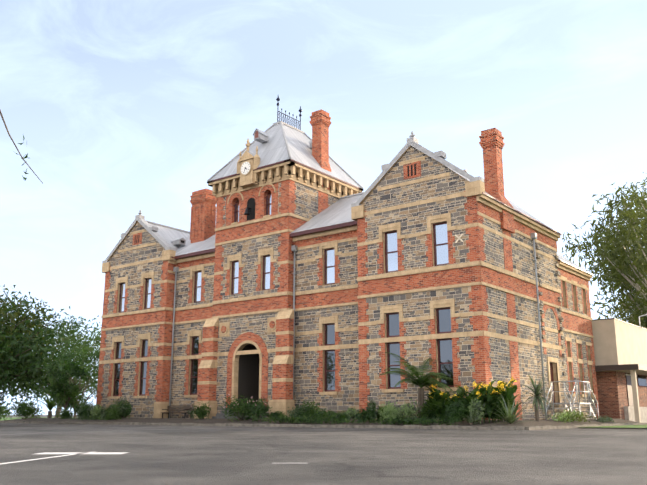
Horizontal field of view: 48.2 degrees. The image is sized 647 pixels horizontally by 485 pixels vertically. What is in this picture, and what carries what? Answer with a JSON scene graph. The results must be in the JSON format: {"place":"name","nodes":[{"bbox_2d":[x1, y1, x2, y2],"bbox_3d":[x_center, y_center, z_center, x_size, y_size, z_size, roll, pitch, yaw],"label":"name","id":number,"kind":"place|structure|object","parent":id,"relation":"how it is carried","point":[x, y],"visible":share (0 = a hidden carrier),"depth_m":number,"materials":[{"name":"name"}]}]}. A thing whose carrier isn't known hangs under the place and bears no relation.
{"place":"outdoors","nodes":[
{"label":"outdoors","id":0,"kind":"place"},
{"bbox_2d":[0,110,42,183],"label":"overhanging branch","id":1,"kind":"object","parent":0,"point":[23,158],"visible":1,"depth_m":9.21,"materials":[{"name":"brown plant"}]},
{"bbox_2d":[0,415,646,484],"bbox_3d":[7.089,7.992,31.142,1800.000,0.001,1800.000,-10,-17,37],"label":"asphalt ground","id":2,"kind":"structure","parent":0,"point":[194,455],"depth_m":10.02,"materials":[{"name":"grey asphalt"}]},
{"bbox_2d":[0,284,76,413],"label":"tree","id":3,"kind":"object","parent":2,"relation":"on","point":[21,365],"visible":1,"depth_m":39.54,"materials":[{"name":"green plant"}]},
{"bbox_2d":[32,393,58,417],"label":"cycad palm","id":4,"kind":"object","parent":2,"relation":"on","point":[49,405],"visible":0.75,"depth_m":50.53,"materials":[{"name":"green plant"}]},
{"bbox_2d":[0,452,128,463],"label":"road markings","id":5,"kind":"object","parent":2,"relation":"on","point":[72,453],"visible":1,"depth_m":10.72,"materials":[{"name":"white paint"}]},
{"bbox_2d":[41,341,99,417],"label":"tree","id":6,"kind":"object","parent":2,"relation":"on","point":[93,365],"visible":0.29,"depth_m":56.56,"materials":[{"name":"green plant"}]},
{"bbox_2d":[0,418,646,429],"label":"garden bed","id":7,"kind":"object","parent":2,"relation":"on","point":[532,425],"depth_m":33.99,"materials":[{"name":"brown soil"}]},
{"bbox_2d":[11,401,43,419],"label":"hedge shrub","id":8,"kind":"object","parent":7,"relation":"on","point":[24,409],"visible":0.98,"depth_m":50.31,"materials":[{"name":"green plant"}]},
{"bbox_2d":[56,409,74,418],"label":"shrub","id":9,"kind":"object","parent":7,"relation":"on","point":[65,414],"visible":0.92,"depth_m":48.10,"materials":[{"name":"green plant"}]},
{"bbox_2d":[45,357,89,412],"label":"tree","id":10,"kind":"object","parent":7,"relation":"on","point":[61,392],"visible":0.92,"depth_m":49.38,"materials":[{"name":"green plant"}]},
{"bbox_2d":[76,406,82,417],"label":"shrub","id":11,"kind":"object","parent":7,"relation":"on","point":[80,413],"visible":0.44,"depth_m":47.65,"materials":[{"name":"green plant"}]},
{"bbox_2d":[71,398,93,415],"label":"shrub","id":12,"kind":"object","parent":7,"relation":"on","point":[81,404],"visible":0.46,"depth_m":48.10,"materials":[{"name":"green plant"}]},
{"bbox_2d":[82,404,91,418],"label":"shrub","id":13,"kind":"object","parent":7,"relation":"on","point":[85,413],"visible":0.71,"depth_m":46.23,"materials":[{"name":"green plant"}]},
{"bbox_2d":[65,415,116,419],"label":"groundcover","id":14,"kind":"object","parent":7,"relation":"on","point":[90,417],"visible":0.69,"depth_m":45.61,"materials":[{"name":"green plant"}]},
{"bbox_2d":[87,403,103,419],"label":"shrub","id":15,"kind":"object","parent":7,"relation":"on","point":[96,411],"visible":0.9,"depth_m":45.75,"materials":[{"name":"green plant"}]},
{"bbox_2d":[99,411,115,419],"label":"shrub","id":16,"kind":"object","parent":7,"relation":"on","point":[104,414],"visible":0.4,"depth_m":44.88,"materials":[{"name":"green plant"}]},
{"bbox_2d":[105,405,121,419],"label":"shrub","id":17,"kind":"object","parent":7,"relation":"on","point":[112,413],"visible":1,"depth_m":44.37,"materials":[{"name":"green plant"}]},
{"bbox_2d":[109,398,131,417],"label":"shrub","id":18,"kind":"object","parent":7,"relation":"on","point":[121,402],"visible":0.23,"depth_m":45.88,"materials":[{"name":"green plant"}]},
{"bbox_2d":[115,404,131,418],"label":"shrub","id":19,"kind":"object","parent":7,"relation":"on","point":[125,412],"visible":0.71,"depth_m":45.25,"materials":[{"name":"green plant"}]},
{"bbox_2d":[161,405,192,417],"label":"park bench","id":20,"kind":"object","parent":7,"relation":"on","point":[184,407],"visible":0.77,"depth_m":44.51,"materials":[{"name":"black paint"}]},
{"bbox_2d":[188,400,210,418],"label":"rose bush","id":21,"kind":"object","parent":7,"relation":"on","point":[204,408],"visible":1,"depth_m":40.63,"materials":[{"name":"green plant"}]},
{"bbox_2d":[219,394,253,421],"bbox_3d":[-4.400,8.785,38.247,1.909,1.535,1.798,-10,-17,37],"label":"rose bush","id":22,"kind":"object","parent":7,"relation":"on","point":[238,409],"visible":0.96,"depth_m":38.03,"materials":[{"name":"green plant"}]},
{"bbox_2d":[245,397,271,421],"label":"rose bush","id":23,"kind":"object","parent":7,"relation":"on","point":[259,408],"visible":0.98,"depth_m":36.65,"materials":[{"name":"green plant"}]},
{"bbox_2d":[268,411,286,418],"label":"shrub","id":24,"kind":"object","parent":7,"relation":"on","point":[273,414],"visible":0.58,"depth_m":37.14,"materials":[{"name":"green plant"}]},
{"bbox_2d":[286,404,312,417],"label":"shrub","id":25,"kind":"object","parent":7,"relation":"on","point":[300,411],"visible":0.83,"depth_m":36.25,"materials":[{"name":"green plant"}]},
{"bbox_2d":[298,399,321,415],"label":"shrub","id":26,"kind":"object","parent":7,"relation":"on","point":[312,406],"visible":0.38,"depth_m":36.67,"materials":[{"name":"green plant"}]},
{"bbox_2d":[251,415,386,423],"bbox_3d":[-0.456,8.302,33.749,7.965,0.573,0.868,-10,-17,37],"label":"groundcover","id":27,"kind":"object","parent":7,"relation":"on","point":[299,419],"visible":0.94,"depth_m":33.87,"materials":[{"name":"green plant"}]},
{"bbox_2d":[309,408,336,421],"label":"shrub","id":28,"kind":"object","parent":7,"relation":"on","point":[322,413],"visible":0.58,"depth_m":34.56,"materials":[{"name":"green plant"}]},
{"bbox_2d":[331,411,350,422],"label":"shrub","id":29,"kind":"object","parent":7,"relation":"on","point":[344,415],"visible":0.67,"depth_m":33.41,"materials":[{"name":"green plant"}]},
{"bbox_2d":[341,407,358,418],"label":"shrub","id":30,"kind":"object","parent":7,"relation":"on","point":[350,411],"visible":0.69,"depth_m":35.48,"materials":[{"name":"green plant"}]},
{"bbox_2d":[354,407,378,421],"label":"dark shrub","id":31,"kind":"object","parent":7,"relation":"on","point":[364,414],"visible":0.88,"depth_m":32.81,"materials":[{"name":"green plant"}]},
{"bbox_2d":[366,399,377,418],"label":"shrub","id":32,"kind":"object","parent":7,"relation":"on","point":[371,404],"visible":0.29,"depth_m":33.58,"materials":[{"name":"green plant"}]},
{"bbox_2d":[376,405,385,419],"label":"shrub","id":33,"kind":"object","parent":7,"relation":"on","point":[381,409],"visible":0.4,"depth_m":32.84,"materials":[{"name":"green plant"}]},
{"bbox_2d":[378,401,401,423],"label":"shrub","id":34,"kind":"object","parent":7,"relation":"on","point":[389,412],"visible":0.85,"depth_m":31.59,"materials":[{"name":"green plant"}]},
{"bbox_2d":[345,416,460,425],"bbox_3d":[3.246,7.556,30.704,5.811,0.537,0.831,-10,-17,37],"label":"groundcover","id":35,"kind":"object","parent":7,"relation":"on","point":[417,420],"visible":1,"depth_m":30.35,"materials":[{"name":"green plant"}]},
{"bbox_2d":[395,398,422,418],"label":"shrub","id":36,"kind":"object","parent":7,"relation":"on","point":[410,411],"visible":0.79,"depth_m":31.77,"materials":[{"name":"green plant"}]},
{"bbox_2d":[378,352,456,418],"bbox_3d":[4.365,6.477,32.009,3.306,3.160,4.029,-10,-17,37],"label":"small feather palm","id":37,"kind":"object","parent":7,"relation":"on","point":[424,379],"visible":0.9,"depth_m":31.89,"materials":[{"name":"green plant"}]},
{"bbox_2d":[417,400,437,420],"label":"shrub","id":38,"kind":"object","parent":7,"relation":"on","point":[425,413],"visible":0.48,"depth_m":31.38,"materials":[{"name":"green plant"}]},
{"bbox_2d":[444,398,469,424],"bbox_3d":[5.418,6.929,29.515,1.070,1.144,0.644,2,-14,-9],"label":"shrub","id":39,"kind":"object","parent":7,"relation":"on","point":[458,413],"visible":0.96,"depth_m":29.44,"materials":[{"name":"green plant"}]},
{"bbox_2d":[421,379,500,423],"bbox_3d":[5.878,6.727,30.560,3.730,1.792,2.242,-10,-17,37],"label":"canna clump","id":40,"kind":"object","parent":7,"relation":"on","point":[438,401],"visible":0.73,"depth_m":30.20,"materials":[{"name":"green plant"}]},
{"bbox_2d":[461,411,482,424],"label":"shrub","id":41,"kind":"object","parent":7,"relation":"on","point":[470,420],"visible":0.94,"depth_m":29.08,"materials":[{"name":"green plant"}]},
{"bbox_2d":[466,398,486,423],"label":"shrub","id":42,"kind":"object","parent":7,"relation":"on","point":[479,409],"visible":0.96,"depth_m":29.15,"materials":[{"name":"green plant"}]},
{"bbox_2d":[478,377,521,421],"bbox_3d":[7.303,6.544,30.057,2.288,1.916,2.103,-10,-17,37],"label":"canna clump","id":43,"kind":"object","parent":7,"relation":"on","point":[509,391],"visible":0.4,"depth_m":29.74,"materials":[{"name":"green plant"}]},
{"bbox_2d":[493,393,506,420],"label":"shrub","id":44,"kind":"object","parent":7,"relation":"on","point":[502,409],"visible":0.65,"depth_m":29.44,"materials":[{"name":"green plant"}]},
{"bbox_2d":[492,397,536,423],"bbox_3d":[7.398,6.632,28.673,2.129,1.303,2.312,-10,-17,37],"label":"spiky plant","id":45,"kind":"object","parent":7,"relation":"on","point":[510,418],"visible":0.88,"depth_m":28.53,"materials":[{"name":"green plant"}]},
{"bbox_2d":[519,375,554,420],"bbox_3d":[9.059,6.642,30.708,2.015,2.233,1.902,-2,-14,10],"label":"yucca","id":46,"kind":"object","parent":7,"relation":"on","point":[537,398],"visible":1,"depth_m":30.61,"materials":[{"name":"green plant"}]},
{"bbox_2d":[545,381,598,419],"bbox_3d":[12.831,8.296,37.269,1.471,2.205,4.174,-10,-17,37],"label":"steel access stair","id":47,"kind":"object","parent":7,"relation":"on","point":[571,407],"visible":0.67,"depth_m":36.91,"materials":[{"name":"white metal"}]},
{"bbox_2d":[549,408,595,422],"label":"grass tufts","id":48,"kind":"object","parent":7,"relation":"on","point":[573,416],"depth_m":32.51,"materials":[{"name":"green plant"}]},
{"bbox_2d":[593,415,613,422],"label":"shrub","id":49,"kind":"object","parent":7,"relation":"on","point":[603,419],"visible":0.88,"depth_m":35.86,"materials":[{"name":"green plant"}]},
{"bbox_2d":[96,96,599,419],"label":"building","id":50,"kind":"structure","parent":2,"relation":"on","point":[293,267],"depth_m":40.16,"materials":[{"name":"stone"}]},
{"bbox_2d":[562,181,646,325],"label":"eucalypt","id":51,"kind":"object","parent":2,"relation":"on","point":[601,229],"visible":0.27,"depth_m":76.06,"materials":[{"name":"green plant"}]},
{"bbox_2d":[579,196,646,328],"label":"eucalypt","id":52,"kind":"object","parent":2,"relation":"on","point":[618,267],"visible":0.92,"depth_m":63.87,"materials":[{"name":"green plant"}]},
{"bbox_2d":[592,314,646,422],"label":"building","id":53,"kind":"structure","parent":2,"relation":"on","point":[620,350],"depth_m":44.29,"materials":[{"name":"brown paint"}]},
{"bbox_2d":[608,291,643,326],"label":"eucalypt","id":54,"kind":"object","parent":2,"relation":"on","point":[621,309],"visible":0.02,"depth_m":114.36,"materials":[{"name":"green plant"}]},
{"bbox_2d":[619,172,646,309],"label":"eucalypt","id":55,"kind":"object","parent":2,"relation":"on","point":[643,224],"visible":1,"depth_m":45.76,"materials":[{"name":"green plant"}]},
{"bbox_2d":[0,417,646,427],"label":"lawn","id":56,"kind":"structure","parent":0,"point":[622,426],"depth_m":32.74,"materials":[{"name":"green plant"}]},
{"bbox_2d":[0,404,12,419],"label":"hedge shrub","id":57,"kind":"object","parent":56,"relation":"on","point":[3,413],"visible":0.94,"depth_m":50.95,"materials":[{"name":"green plant"}]},
{"bbox_2d":[13,314,101,417],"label":"tree","id":58,"kind":"object","parent":56,"relation":"on","point":[72,337],"visible":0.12,"depth_m":72.46,"materials":[{"name":"green plant"}]},
{"bbox_2d":[0,0,646,414],"label":"sky","id":59,"kind":"structure","parent":0,"point":[121,109],"materials":[{"name":"blue"}]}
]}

